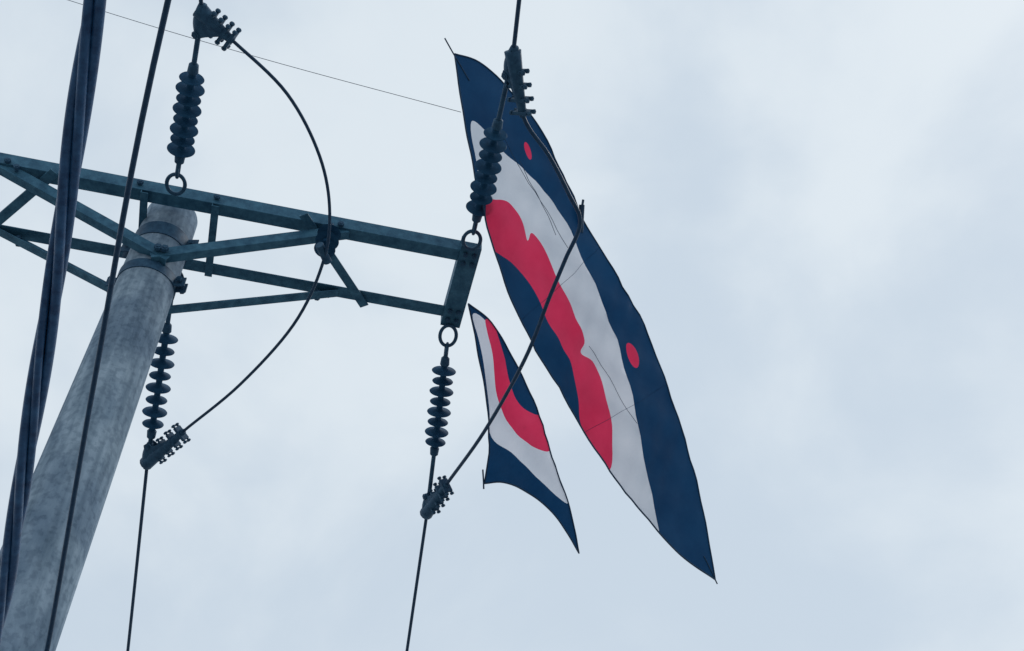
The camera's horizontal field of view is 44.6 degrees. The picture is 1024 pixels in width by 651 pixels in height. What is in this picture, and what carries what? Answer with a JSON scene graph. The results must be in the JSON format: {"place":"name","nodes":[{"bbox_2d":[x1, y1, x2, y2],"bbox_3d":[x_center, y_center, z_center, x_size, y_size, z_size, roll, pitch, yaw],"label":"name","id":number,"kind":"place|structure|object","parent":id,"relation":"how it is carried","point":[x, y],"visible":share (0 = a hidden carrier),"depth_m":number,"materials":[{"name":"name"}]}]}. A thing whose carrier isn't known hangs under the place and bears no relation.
{"place":"outdoors","nodes":[
{"label":"outdoors","id":0,"kind":"place"},
{"bbox_2d":[0,0,1023,650],"label":"sky","id":1,"kind":"structure","parent":0,"point":[810,213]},
{"bbox_2d":[444,38,717,583],"bbox_3d":[0.464,-0.028,8.618,0.571,2.035,3.752,-21,-52,17],"label":"kite","id":2,"kind":"object","parent":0,"point":[593,347],"visible":0.95,"depth_m":8.55},
{"bbox_2d":[69,0,459,111],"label":"kite string","id":3,"kind":"object","parent":2,"relation":"attached to","point":[279,63],"visible":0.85,"depth_m":8.28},
{"label":"ground","id":4,"kind":"structure","parent":0,"visible":0},
{"bbox_2d":[0,203,198,650],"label":"concrete utility pole","id":5,"kind":"object","parent":4,"relation":"on","point":[146,289],"visible":0.72,"depth_m":6.76,"materials":[{"name":"concrete"}]},
{"bbox_2d":[0,0,105,643],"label":"twisted aerial cable","id":6,"kind":"object","parent":5,"relation":"attached to","point":[81,94],"visible":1,"depth_m":4.00,"materials":[{"name":"metal"}]},
{"bbox_2d":[44,0,170,650],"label":"service cable","id":7,"kind":"object","parent":5,"relation":"attached to","point":[145,103],"visible":1,"depth_m":4.61,"materials":[{"name":"black rubber"}]},
{"bbox_2d":[0,152,481,327],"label":"steel lattice crossarm","id":8,"kind":"object","parent":5,"relation":"attached to","point":[34,177],"visible":0.87,"depth_m":8.31,"materials":[{"name":"metal"}]},
{"bbox_2d":[140,273,190,469],"bbox_3d":[-2.418,0.348,8.833,0.370,0.608,1.466,7,-49,-6],"label":"strain insulator","id":9,"kind":"object","parent":8,"relation":"attached to","point":[153,453],"visible":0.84,"depth_m":8.90,"materials":[{"name":"ceramic"}]},
{"bbox_2d":[126,470,147,650],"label":"overhead conductor","id":10,"kind":"object","parent":9,"relation":"attached to","point":[137,556],"visible":1,"depth_m":9.56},
{"bbox_2d":[165,2,241,195],"bbox_3d":[-1.986,-1.349,7.685,0.289,0.207,1.408,19,-52,-16],"label":"strain insulator","id":11,"kind":"object","parent":8,"relation":"attached to","point":[208,23],"visible":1,"depth_m":7.62,"materials":[{"name":"ceramic"}]},
{"bbox_2d":[182,40,330,431],"bbox_3d":[-1.760,-0.322,8.253,0.984,0.500,3.427,11,-50,-9],"label":"jumper cable","id":12,"kind":"object","parent":8,"relation":"attached to","point":[273,78],"visible":1,"depth_m":7.92,"materials":[{"name":"black rubber"}]},
{"bbox_2d":[314,223,340,264],"bbox_3d":[-1.207,-0.563,8.172,0.160,0.368,0.169,0,-49,0],"label":"jumper support insulator","id":13,"kind":"object","parent":8,"relation":"attached to","point":[320,241],"visible":0.84,"depth_m":8.12,"materials":[{"name":"ceramic"}]},
{"bbox_2d":[420,324,457,519],"bbox_3d":[-0.515,0.763,9.138,0.246,0.652,1.506,4,-49,-3],"label":"strain insulator","id":14,"kind":"object","parent":8,"relation":"attached to","point":[435,499],"visible":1,"depth_m":9.14,"materials":[{"name":"ceramic"}]},
{"bbox_2d":[405,519,427,650],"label":"overhead conductor","id":15,"kind":"object","parent":14,"relation":"attached to","point":[416,583],"visible":0.98,"depth_m":9.76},
{"bbox_2d":[461,45,535,250],"bbox_3d":[-0.092,-1.049,7.925,0.272,0.269,1.576,11,-50,-9],"label":"strain insulator","id":16,"kind":"object","parent":8,"relation":"attached to","point":[488,165],"visible":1,"depth_m":7.86,"materials":[{"name":"ceramic"}]},
{"bbox_2d":[446,117,581,484],"bbox_3d":[-0.031,-0.001,8.411,0.606,0.687,3.653,8,-49,-7],"label":"jumper cable","id":17,"kind":"object","parent":16,"relation":"attached to","point":[557,277],"visible":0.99,"depth_m":7.91,"materials":[{"name":"black rubber"}]},
{"bbox_2d":[512,0,520,47],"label":"overhead conductor","id":18,"kind":"object","parent":16,"relation":"attached to","point":[516,23],"visible":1,"depth_m":7.32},
{"bbox_2d":[468,303,579,553],"bbox_3d":[0.001,0.820,9.244,0.469,0.850,1.969,-15,-51,13],"label":"kite","id":19,"kind":"object","parent":8,"relation":"attached to","point":[520,455],"visible":0.99,"depth_m":9.14}
]}

